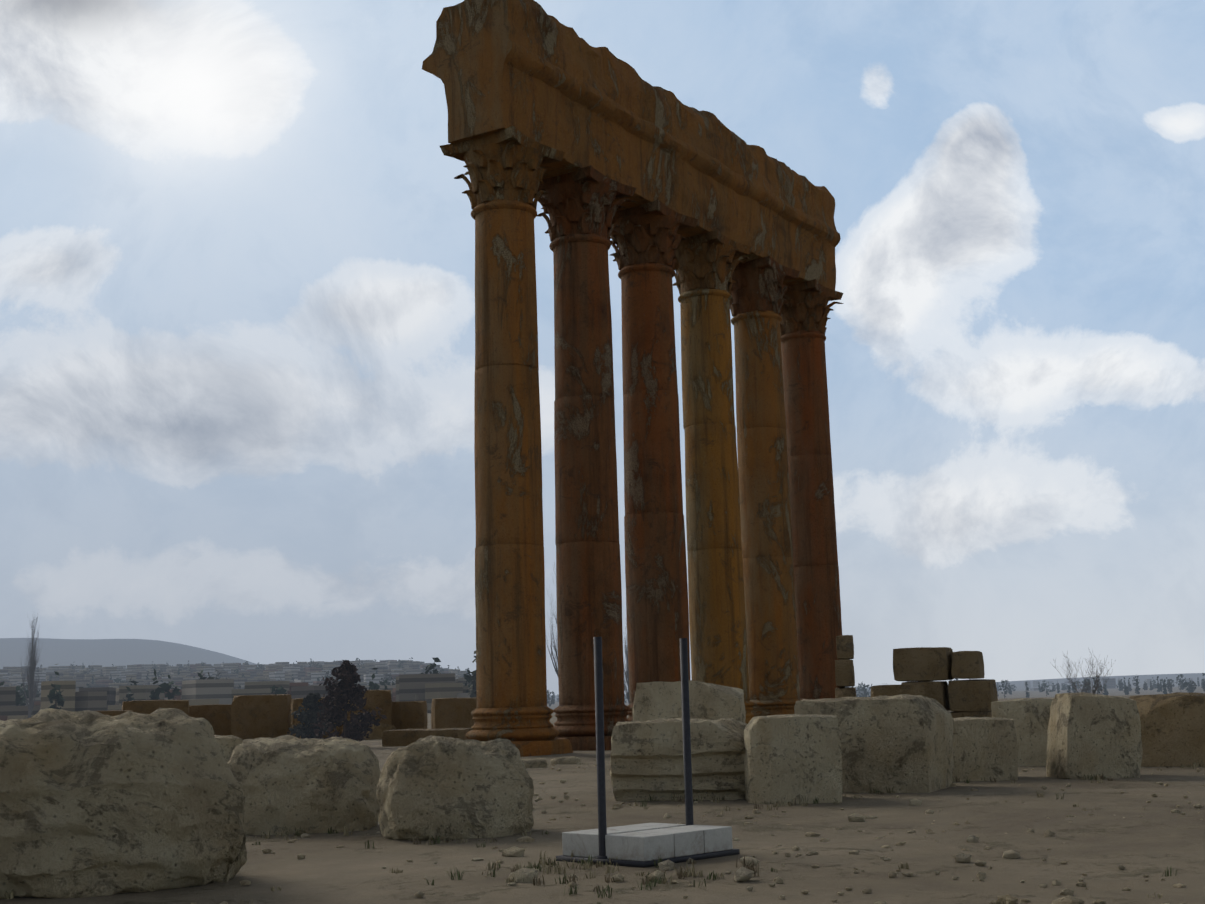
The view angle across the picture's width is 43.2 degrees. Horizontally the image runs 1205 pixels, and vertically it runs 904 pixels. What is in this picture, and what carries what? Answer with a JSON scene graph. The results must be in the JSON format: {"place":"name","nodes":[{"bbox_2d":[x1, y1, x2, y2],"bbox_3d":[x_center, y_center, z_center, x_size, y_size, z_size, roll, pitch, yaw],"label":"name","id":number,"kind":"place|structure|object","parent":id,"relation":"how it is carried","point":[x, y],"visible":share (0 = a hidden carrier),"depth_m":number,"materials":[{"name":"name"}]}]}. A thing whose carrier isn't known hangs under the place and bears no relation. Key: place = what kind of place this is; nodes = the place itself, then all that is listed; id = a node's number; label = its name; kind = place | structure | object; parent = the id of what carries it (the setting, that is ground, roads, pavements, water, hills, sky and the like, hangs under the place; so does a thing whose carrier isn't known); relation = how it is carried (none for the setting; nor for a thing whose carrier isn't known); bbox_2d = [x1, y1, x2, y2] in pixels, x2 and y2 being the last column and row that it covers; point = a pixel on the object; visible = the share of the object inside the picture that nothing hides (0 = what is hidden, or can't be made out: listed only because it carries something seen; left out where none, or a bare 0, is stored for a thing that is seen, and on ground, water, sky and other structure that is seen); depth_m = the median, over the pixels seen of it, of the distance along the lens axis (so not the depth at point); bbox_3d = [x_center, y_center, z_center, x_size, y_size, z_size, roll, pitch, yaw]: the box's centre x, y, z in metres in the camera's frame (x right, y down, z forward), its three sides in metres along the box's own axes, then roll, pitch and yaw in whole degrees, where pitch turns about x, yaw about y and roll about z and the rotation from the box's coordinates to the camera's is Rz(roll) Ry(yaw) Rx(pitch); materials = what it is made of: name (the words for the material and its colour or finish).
{"place":"outdoors","nodes":[
{"label":"outdoors","id":0,"kind":"place"},
{"bbox_2d":[75,710,132,715],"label":"wall","id":1,"kind":"structure","parent":0,"point":[114,712],"depth_m":80.31,"materials":[{"name":"beige stone"}]},
{"bbox_2d":[122,700,188,715],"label":"stone block","id":2,"kind":"structure","parent":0,"point":[144,706],"depth_m":82.72,"materials":[{"name":"beige stone"}]},
{"bbox_2d":[189,704,231,735],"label":"stone block","id":3,"kind":"structure","parent":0,"point":[217,717],"depth_m":86.32,"materials":[{"name":"brown stone"}]},
{"bbox_2d":[231,694,291,739],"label":"stone block","id":4,"kind":"structure","parent":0,"point":[258,716],"depth_m":83.24,"materials":[{"name":"brown stone"}]},
{"bbox_2d":[290,697,338,738],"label":"stone block","id":5,"kind":"structure","parent":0,"point":[296,703],"depth_m":81.75,"materials":[{"name":"brown stone"}]},
{"bbox_2d":[339,690,391,735],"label":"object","id":6,"kind":"structure","parent":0,"point":[380,699],"depth_m":86.70,"materials":[{"name":"brown stone"}]},
{"bbox_2d":[392,701,427,729],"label":"stone block","id":7,"kind":"structure","parent":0,"point":[409,714],"depth_m":87.64,"materials":[{"name":"brown stone"}]},
{"bbox_2d":[431,697,476,728],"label":"stone block","id":8,"kind":"structure","parent":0,"point":[450,712],"depth_m":83.52,"materials":[{"name":"brown stone"}]},
{"bbox_2d":[0,638,1204,903],"bbox_3d":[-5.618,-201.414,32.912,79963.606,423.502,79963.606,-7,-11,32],"label":"ground","id":9,"kind":"structure","parent":0,"point":[1158,840],"depth_m":16.19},
{"bbox_2d":[20,613,41,717],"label":"poplar","id":10,"kind":"object","parent":9,"relation":"on","point":[30,672],"visible":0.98,"depth_m":241.25,"materials":[{"name":"grey plant"}]},
{"bbox_2d":[0,708,246,898],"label":"boulder","id":11,"kind":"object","parent":9,"relation":"on","point":[94,803],"depth_m":13.77,"materials":[{"name":"stone"}]},
{"bbox_2d":[214,735,242,761],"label":"block","id":12,"kind":"structure","parent":9,"relation":"on","point":[228,744],"depth_m":30.73,"materials":[{"name":"stone"}]},
{"bbox_2d":[227,735,380,834],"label":"block","id":13,"kind":"structure","parent":9,"relation":"on","point":[313,785],"depth_m":19.84,"materials":[{"name":"stone"}]},
{"bbox_2d":[287,692,334,738],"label":"conifer","id":14,"kind":"object","parent":9,"relation":"on","point":[307,718],"visible":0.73,"depth_m":77.06,"materials":[{"name":"green plant"}]},
{"bbox_2d":[312,660,386,740],"bbox_3d":[-10.133,10.141,60.364,2.909,3.802,2.300,2,-10,-21],"label":"conifer","id":15,"kind":"object","parent":9,"relation":"on","point":[343,692],"visible":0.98,"depth_m":60.07,"materials":[{"name":"green plant"}]},
{"bbox_2d":[362,722,396,739],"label":"stone block","id":16,"kind":"structure","parent":9,"relation":"on","point":[377,732],"depth_m":76.41,"materials":[{"name":"beige stone"}]},
{"bbox_2d":[382,728,471,746],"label":"slab","id":17,"kind":"structure","parent":9,"relation":"on","point":[402,737],"depth_m":61.38,"materials":[{"name":"beige stone"}]},
{"bbox_2d":[376,735,533,840],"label":"block","id":18,"kind":"structure","parent":9,"relation":"on","point":[443,788],"depth_m":18.37,"materials":[{"name":"stone"}]},
{"bbox_2d":[465,199,572,756],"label":"column","id":19,"kind":"structure","parent":9,"relation":"on","point":[511,694],"depth_m":48.64,"materials":[{"name":"stone"}]},
{"bbox_2d":[440,126,565,209],"bbox_3d":[-3.420,-9.162,51.190,3.218,2.140,3.230,-7,-11,32],"label":"capital","id":20,"kind":"object","parent":19,"relation":"on","point":[506,163],"visible":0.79,"depth_m":50.26,"materials":[{"name":"stone"}]},
{"bbox_2d":[422,0,840,289],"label":"entablature","id":21,"kind":"structure","parent":20,"relation":"on","point":[533,70],"depth_m":55.59,"materials":[{"name":"stone"}]},
{"bbox_2d":[521,758,546,767],"bbox_3d":[-1.762,7.846,38.225,0.756,0.306,0.521,0,-9,-12],"label":"stone","id":22,"kind":"object","parent":9,"relation":"on","point":[536,763],"visible":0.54,"depth_m":38.01,"materials":[{"name":"stone"}]},
{"bbox_2d":[545,563,562,705],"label":"poplar between columns","id":23,"kind":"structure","parent":9,"relation":"on","point":[555,665],"depth_m":188.09,"materials":[{"name":"grey plant"}]},
{"bbox_2d":[550,756,580,763],"bbox_3d":[-0.949,8.129,40.011,0.818,0.279,0.516,-4,-10,13],"label":"stone","id":24,"kind":"object","parent":9,"relation":"on","point":[568,760],"visible":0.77,"depth_m":39.80,"materials":[{"name":"stone"}]},
{"bbox_2d":[549,233,629,750],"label":"column","id":25,"kind":"structure","parent":9,"relation":"on","point":[588,585],"depth_m":52.50,"materials":[{"name":"stone"}]},
{"bbox_2d":[534,165,636,241],"bbox_3d":[-0.825,-8.601,55.035,3.360,2.140,3.052,-7,-11,32],"label":"capital","id":26,"kind":"object","parent":25,"relation":"on","point":[581,200],"visible":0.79,"depth_m":54.07,"materials":[{"name":"stone"}]},
{"bbox_2d":[0,660,1204,720],"bbox_3d":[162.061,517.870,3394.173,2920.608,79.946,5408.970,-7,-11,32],"label":"town buildings","id":27,"kind":"structure","parent":9,"relation":"on","point":[104,693],"depth_m":569.23,"materials":[{"name":"paint"}]},
{"bbox_2d":[0,651,1204,708],"bbox_3d":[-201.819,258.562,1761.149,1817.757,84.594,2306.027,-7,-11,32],"label":"town trees","id":28,"kind":"object","parent":9,"relation":"on","point":[166,687],"visible":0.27,"depth_m":1253.60,"materials":[{"name":"green plant"}]},
{"bbox_2d":[3,759,1204,903],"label":"dry grass tufts","id":29,"kind":"object","parent":9,"relation":"on","point":[680,873],"visible":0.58,"depth_m":14.69,"materials":[{"name":"plant"}]},
{"bbox_2d":[623,617,629,703],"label":"poplar","id":30,"kind":"object","parent":9,"relation":"on","point":[626,672],"visible":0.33,"depth_m":227.44,"materials":[{"name":"grey plant"}]},
{"bbox_2d":[556,637,739,867],"bbox_3d":[0.441,3.053,15.801,1.220,2.240,1.467,-10,-13,43],"label":"sign stand","id":31,"kind":"object","parent":9,"relation":"on","point":[639,845],"visible":1,"depth_m":15.35,"materials":[{"name":"metal"}]},
{"bbox_2d":[618,263,689,720],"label":"column","id":32,"kind":"structure","parent":9,"relation":"on","point":[657,610],"depth_m":56.49,"materials":[{"name":"stone"}]},
{"bbox_2d":[607,199,697,269],"bbox_3d":[1.625,-8.053,58.787,3.360,2.140,3.203,-7,-11,32],"label":"capital","id":33,"kind":"object","parent":32,"relation":"on","point":[645,233],"visible":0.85,"depth_m":57.83,"materials":[{"name":"stone"}]},
{"bbox_2d":[610,718,746,800],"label":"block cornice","id":34,"kind":"structure","parent":9,"relation":"on","point":[647,759],"depth_m":24.20,"materials":[{"name":"stone"}]},
{"bbox_2d":[633,680,745,722],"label":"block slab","id":35,"kind":"structure","parent":34,"relation":"on","point":[660,700],"depth_m":35.95,"materials":[{"name":"stone"}]},
{"bbox_2d":[191,760,1204,903],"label":"ground pebbles","id":36,"kind":"object","parent":9,"relation":"on","point":[741,874],"visible":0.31,"depth_m":14.62,"materials":[{"name":"stone"}]},
{"bbox_2d":[678,288,753,723],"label":"column","id":37,"kind":"structure","parent":9,"relation":"on","point":[718,634],"depth_m":60.29,"materials":[{"name":"stone"}]},
{"bbox_2d":[673,229,752,294],"bbox_3d":[4.188,-7.502,62.568,3.202,2.140,3.203,-7,-11,32],"label":"capital","id":38,"kind":"object","parent":37,"relation":"on","point":[704,261],"visible":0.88,"depth_m":61.64,"materials":[{"name":"stone"}]},
{"bbox_2d":[731,310,800,716],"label":"column","id":39,"kind":"structure","parent":9,"relation":"on","point":[768,571],"depth_m":64.03,"materials":[{"name":"stone"}]},
{"bbox_2d":[729,256,800,316],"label":"capital","id":40,"kind":"object","parent":39,"relation":"on","point":[758,285],"visible":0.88,"depth_m":65.47,"materials":[{"name":"stone"}]},
{"bbox_2d":[744,714,842,803],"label":"block","id":41,"kind":"structure","parent":9,"relation":"on","point":[791,757],"depth_m":23.04,"materials":[{"name":"stone"}]},
{"bbox_2d":[781,330,841,699],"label":"column","id":42,"kind":"structure","parent":9,"relation":"on","point":[816,577],"depth_m":67.93,"materials":[{"name":"stone"}]},
{"bbox_2d":[780,279,843,336],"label":"capital","id":43,"kind":"object","parent":42,"relation":"on","point":[806,307],"visible":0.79,"depth_m":69.27,"materials":[{"name":"stone"}]},
{"bbox_2d":[835,635,855,698],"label":"stone blocks","id":44,"kind":"structure","parent":9,"relation":"on","point":[844,674],"depth_m":50.12,"materials":[{"name":"beige stone"}]},
{"bbox_2d":[794,694,953,792],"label":"block","id":45,"kind":"structure","parent":9,"relation":"on","point":[901,743],"depth_m":25.00,"materials":[{"name":"stone"}]},
{"bbox_2d":[871,685,925,696],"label":"stone block","id":46,"kind":"structure","parent":9,"relation":"on","point":[885,690],"depth_m":44.79,"materials":[{"name":"beige stone"}]},
{"bbox_2d":[893,647,997,717],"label":"stone blocks","id":47,"kind":"structure","parent":9,"relation":"on","point":[930,669],"depth_m":45.62,"materials":[{"name":"beige stone"}]},
{"bbox_2d":[952,717,1017,780],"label":"block","id":48,"kind":"structure","parent":9,"relation":"on","point":[985,747],"depth_m":27.57,"materials":[{"name":"stone"}]},
{"bbox_2d":[991,698,1052,765],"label":"block","id":49,"kind":"structure","parent":9,"relation":"on","point":[1030,717],"depth_m":32.45,"materials":[{"name":"stone"}]},
{"bbox_2d":[1053,651,1115,693],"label":"bare shrub","id":50,"kind":"object","parent":9,"relation":"on","point":[1090,685],"visible":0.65,"depth_m":70.39,"materials":[{"name":"brown plant"}]},
{"bbox_2d":[1046,692,1142,778],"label":"block","id":51,"kind":"structure","parent":9,"relation":"on","point":[1091,733],"depth_m":27.48,"materials":[{"name":"stone"}]},
{"bbox_2d":[1129,692,1204,766],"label":"block","id":52,"kind":"structure","parent":9,"relation":"on","point":[1172,729],"depth_m":30.83,"materials":[{"name":"stone"}]},
{"bbox_2d":[0,0,1204,694],"label":"sky","id":53,"kind":"structure","parent":0,"point":[237,237],"materials":[{"name":"blue"}]}
]}

